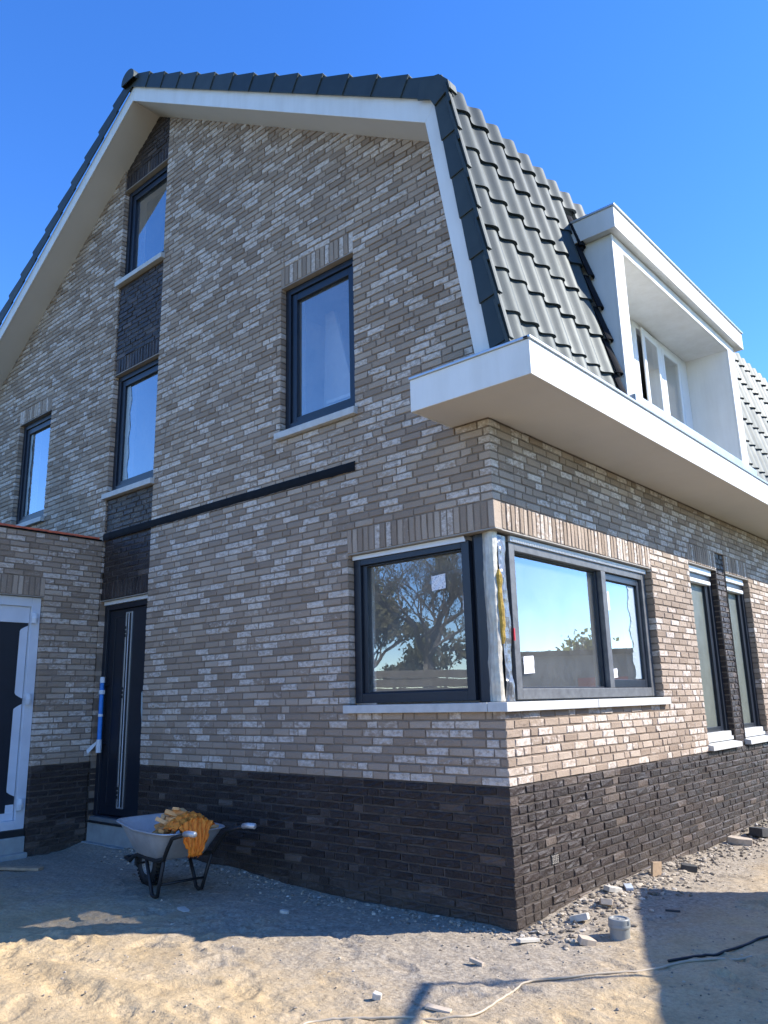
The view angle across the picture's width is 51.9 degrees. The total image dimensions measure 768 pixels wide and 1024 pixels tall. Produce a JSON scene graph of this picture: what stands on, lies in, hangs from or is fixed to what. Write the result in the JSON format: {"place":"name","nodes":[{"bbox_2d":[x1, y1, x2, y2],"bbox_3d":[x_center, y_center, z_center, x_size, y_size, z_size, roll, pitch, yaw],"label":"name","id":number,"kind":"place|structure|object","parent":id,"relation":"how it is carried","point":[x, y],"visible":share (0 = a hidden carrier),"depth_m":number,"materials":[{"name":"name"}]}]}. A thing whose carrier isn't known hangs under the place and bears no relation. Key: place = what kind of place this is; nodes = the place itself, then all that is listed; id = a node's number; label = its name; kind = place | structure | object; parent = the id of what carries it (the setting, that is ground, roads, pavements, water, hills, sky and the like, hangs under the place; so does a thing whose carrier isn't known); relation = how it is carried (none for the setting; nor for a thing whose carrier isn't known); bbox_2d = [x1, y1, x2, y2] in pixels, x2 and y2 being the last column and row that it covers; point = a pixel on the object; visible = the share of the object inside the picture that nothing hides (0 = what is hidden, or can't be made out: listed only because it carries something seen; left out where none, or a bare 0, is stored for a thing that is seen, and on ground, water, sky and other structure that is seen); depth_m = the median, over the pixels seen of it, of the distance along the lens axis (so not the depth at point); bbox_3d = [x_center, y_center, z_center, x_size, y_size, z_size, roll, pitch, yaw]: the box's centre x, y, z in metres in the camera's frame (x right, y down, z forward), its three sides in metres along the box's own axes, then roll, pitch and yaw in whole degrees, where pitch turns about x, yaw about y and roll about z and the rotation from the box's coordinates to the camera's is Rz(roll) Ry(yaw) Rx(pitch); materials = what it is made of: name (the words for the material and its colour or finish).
{"place":"outdoors","nodes":[
{"label":"outdoors","id":0,"kind":"place"},
{"bbox_2d":[0,820,767,1023],"bbox_3d":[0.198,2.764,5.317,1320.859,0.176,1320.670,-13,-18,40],"label":"ground","id":1,"kind":"structure","parent":0,"point":[81,881],"depth_m":4.67,"materials":[{"name":"beige sand"}]},
{"bbox_2d":[0,865,43,870],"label":"plank","id":2,"kind":"object","parent":1,"relation":"on","point":[23,868],"visible":1,"depth_m":7.41,"materials":[{"name":"grey wood"}]},
{"bbox_2d":[0,523,102,861],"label":"garage","id":3,"kind":"structure","parent":1,"relation":"on","point":[49,591],"depth_m":8.56,"materials":[{"name":"brick"}]},
{"bbox_2d":[0,593,43,861],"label":"garage door","id":4,"kind":"structure","parent":3,"relation":"in","point":[19,614],"depth_m":8.35,"materials":[{"name":"white plastic"}]},
{"bbox_2d":[177,906,189,911],"bbox_3d":[-1.460,2.906,5.760,0.061,0.015,0.134,8,-13,-37],"label":"stone chip","id":5,"kind":"object","parent":1,"relation":"on","point":[183,909],"visible":1,"depth_m":5.75,"materials":[{"name":"grey stone"}]},
{"bbox_2d":[116,813,256,898],"bbox_3d":[-1.656,2.748,6.301,0.620,0.568,1.471,11,-18,-41],"label":"wheelbarrow","id":6,"kind":"object","parent":1,"relation":"on","point":[154,853],"visible":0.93,"depth_m":6.25,"materials":[{"name":"metal"}]},
{"bbox_2d":[152,807,218,857],"bbox_3d":[-1.621,2.529,6.301,0.499,0.356,0.742,11,-18,-41],"label":"firewood bag","id":7,"kind":"object","parent":6,"relation":"in","point":[174,820],"visible":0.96,"depth_m":6.08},
{"bbox_2d":[280,909,288,913],"bbox_3d":[-0.708,2.846,5.615,0.064,0.020,0.039,-1,-10,24],"label":"stone chip","id":8,"kind":"object","parent":1,"relation":"on","point":[283,911],"visible":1,"depth_m":5.61,"materials":[{"name":"grey stone"}]},
{"bbox_2d":[372,990,381,999],"bbox_3d":[-0.034,2.454,3.998,0.045,0.030,0.040,6,-6,20],"label":"stone chip","id":9,"kind":"object","parent":1,"relation":"on","point":[376,995],"visible":1,"depth_m":3.98,"materials":[{"name":"white stone"}]},
{"bbox_2d":[0,68,767,931],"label":"house","id":10,"kind":"structure","parent":1,"relation":"on","point":[454,604],"depth_m":7.39,"materials":[{"name":"brick"}]},
{"bbox_2d":[16,409,51,527],"bbox_3d":[-4.882,-0.557,11.015,1.017,1.596,0.205,-13,-18,40],"label":"window","id":11,"kind":"structure","parent":10,"relation":"in","point":[40,423],"depth_m":11.23,"materials":[{"name":"black metal"}]},
{"bbox_2d":[81,592,147,848],"bbox_3d":[-2.823,2.412,8.612,0.994,2.961,0.361,-13,-18,40],"label":"front door","id":12,"kind":"structure","parent":10,"relation":"in","point":[118,742],"depth_m":8.68,"materials":[{"name":"wood"}]},
{"bbox_2d":[101,353,158,499],"bbox_3d":[-2.949,-0.996,9.377,1.046,1.596,0.205,-13,-18,40],"label":"window","id":13,"kind":"structure","parent":10,"relation":"in","point":[146,369],"depth_m":9.58,"materials":[{"name":"black metal"}]},
{"bbox_2d":[114,158,167,287],"bbox_3d":[-3.012,-3.640,10.011,1.046,1.408,0.205,-13,-18,40],"label":"window","id":14,"kind":"structure","parent":10,"relation":"in","point":[157,177],"depth_m":10.22,"materials":[{"name":"black metal"}]},
{"bbox_2d":[274,251,357,440],"bbox_3d":[-0.604,-1.528,7.391,1.041,1.596,0.205,-13,-18,40],"label":"window","id":15,"kind":"structure","parent":10,"relation":"in","point":[340,270],"depth_m":7.54,"materials":[{"name":"black plastic"}]},
{"bbox_2d":[324,310,349,406],"bbox_3d":[-0.394,-1.376,7.832,0.560,1.450,0.040,-13,-18,40],"label":"plasterboard","id":16,"kind":"object","parent":10,"relation":"attached to","point":[337,375],"visible":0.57,"depth_m":7.93,"materials":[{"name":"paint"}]},
{"bbox_2d":[326,393,349,406],"bbox_3d":[-0.266,-0.933,7.526,0.770,0.440,0.160,-13,-18,40],"label":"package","id":17,"kind":"object","parent":10,"relation":"on","point":[338,399],"visible":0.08,"depth_m":7.66,"materials":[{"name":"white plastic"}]},
{"bbox_2d":[343,527,502,713],"bbox_3d":[0.286,0.872,6.067,1.504,1.298,0.202,-13,-18,40],"label":"window","id":18,"kind":"structure","parent":10,"relation":"in","point":[364,561],"depth_m":6.12,"materials":[{"name":"black plastic"}]},
{"bbox_2d":[487,529,670,711],"bbox_3d":[1.673,0.967,6.597,0.218,1.299,2.840,-13,-18,40],"label":"window","id":19,"kind":"structure","parent":10,"relation":"in","point":[599,574],"depth_m":6.84,"materials":[{"name":"black plastic"}]},
{"bbox_2d":[688,561,742,750],"bbox_3d":[3.551,1.567,8.655,0.222,1.969,0.901,-13,-18,40],"label":"window","id":20,"kind":"structure","parent":10,"relation":"in","point":[720,736],"depth_m":8.82,"materials":[{"name":"clear glass"}]},
{"bbox_2d":[725,573,767,743],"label":"window","id":21,"kind":"structure","parent":10,"relation":"in","point":[754,732],"depth_m":9.69,"materials":[{"name":"clear glass"}]},
{"bbox_2d":[0,818,767,1023],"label":"rubble","id":22,"kind":"object","parent":1,"relation":"on","point":[641,875],"visible":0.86,"depth_m":5.74,"materials":[{"name":"stone"}]},
{"bbox_2d":[569,912,589,921],"bbox_3d":[1.308,2.700,5.255,0.120,0.040,0.087,-24,-28,24],"label":"brick shard","id":23,"kind":"object","parent":22,"relation":"on","point":[580,917],"visible":0.98,"depth_m":5.22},
{"bbox_2d":[603,885,621,892],"bbox_3d":[1.699,2.794,5.840,0.135,0.035,0.068,18,-16,-23],"label":"brick shard","id":24,"kind":"object","parent":22,"relation":"on","point":[613,889],"visible":0.94,"depth_m":5.81,"materials":[{"name":"beige brick"}]},
{"bbox_2d":[651,861,661,876],"bbox_3d":[2.208,2.889,6.383,0.141,0.110,0.023,17,-19,-36],"label":"brick shard","id":25,"kind":"object","parent":22,"relation":"on","point":[656,868],"visible":0.96,"depth_m":6.36,"materials":[{"name":"beige brick"}]},
{"bbox_2d":[425,1003,451,1012],"bbox_3d":[0.267,2.430,3.859,0.130,0.012,0.050,1,-12,22],"label":"slate piece","id":26,"kind":"object","parent":1,"relation":"on","point":[434,1007],"visible":1,"depth_m":3.85,"materials":[{"name":"white stone"}]},
{"bbox_2d":[469,957,483,966],"bbox_3d":[0.528,2.561,4.489,0.025,0.020,0.100,9,-13,-38],"label":"wood offcut","id":27,"kind":"object","parent":1,"relation":"on","point":[476,961],"visible":1,"depth_m":4.48,"materials":[{"name":"beige wood"}]},
{"bbox_2d":[302,955,752,1023],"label":"hose","id":28,"kind":"object","parent":1,"relation":"on","point":[511,992],"visible":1,"depth_m":4.15,"materials":[{"name":"beige rubber"}]},
{"bbox_2d":[516,937,539,942],"bbox_3d":[0.885,2.630,4.846,0.150,0.018,0.050,12,-18,-25],"label":"tile strip","id":29,"kind":"object","parent":1,"relation":"on","point":[527,940],"visible":1,"depth_m":4.83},
{"bbox_2d":[577,934,596,945],"bbox_3d":[1.236,2.619,4.818,0.105,0.040,0.080,15,-10,-7],"label":"brick shard","id":30,"kind":"object","parent":1,"relation":"on","point":[584,940],"visible":1,"depth_m":4.79,"materials":[{"name":"white brick"}]},
{"bbox_2d":[599,898,611,905],"bbox_3d":[1.557,2.742,5.538,0.086,0.040,0.134,3,-30,8],"label":"brick shard","id":31,"kind":"object","parent":1,"relation":"on","point":[605,901],"visible":0.82,"depth_m":5.48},
{"bbox_2d":[608,915,630,940],"bbox_3d":[1.482,2.674,4.940,0.140,0.241,0.138,-13,-18,40],"label":"drain pipe","id":32,"kind":"object","parent":1,"relation":"on","point":[619,926],"visible":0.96,"depth_m":4.91,"materials":[{"name":"grey plastic"}]},
{"bbox_2d":[623,883,633,890],"bbox_3d":[1.846,2.832,5.954,0.060,0.020,0.110,-3,-8,9],"label":"tile strip","id":33,"kind":"object","parent":1,"relation":"on","point":[628,886],"visible":1,"depth_m":5.94,"materials":[{"name":"white tile"}]},
{"bbox_2d":[665,909,679,911],"bbox_3d":[2.005,2.766,5.471,0.100,0.012,0.020,-7,-15,23],"label":"batten offcut","id":34,"kind":"object","parent":1,"relation":"on","point":[670,910],"visible":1,"depth_m":5.47,"materials":[{"name":"black wood"}]},
{"bbox_2d":[681,862,697,872],"bbox_3d":[2.542,2.967,6.578,0.137,0.050,0.089,6,-9,8],"label":"brick shard","id":35,"kind":"object","parent":1,"relation":"on","point":[688,867],"visible":1,"depth_m":6.54,"materials":[{"name":"black brick"}]},
{"bbox_2d":[667,935,767,961],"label":"cable","id":36,"kind":"object","parent":1,"relation":"on","point":[720,952],"visible":1,"depth_m":4.63,"materials":[{"name":"black rubber"}]},
{"bbox_2d":[727,835,751,845],"bbox_3d":[3.543,3.274,7.852,0.227,0.060,0.136,-1,-10,24],"label":"brick shard","id":37,"kind":"object","parent":1,"relation":"on","point":[738,840],"visible":1,"depth_m":7.81,"materials":[{"name":"beige brick"}]},
{"bbox_2d":[749,826,767,836],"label":"brick shard","id":38,"kind":"object","parent":1,"relation":"on","point":[759,831],"visible":1,"depth_m":8.08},
{"bbox_2d":[0,0,767,381],"label":"sky","id":39,"kind":"structure","parent":0,"point":[657,110],"materials":[{"name":"blue"}]}
]}

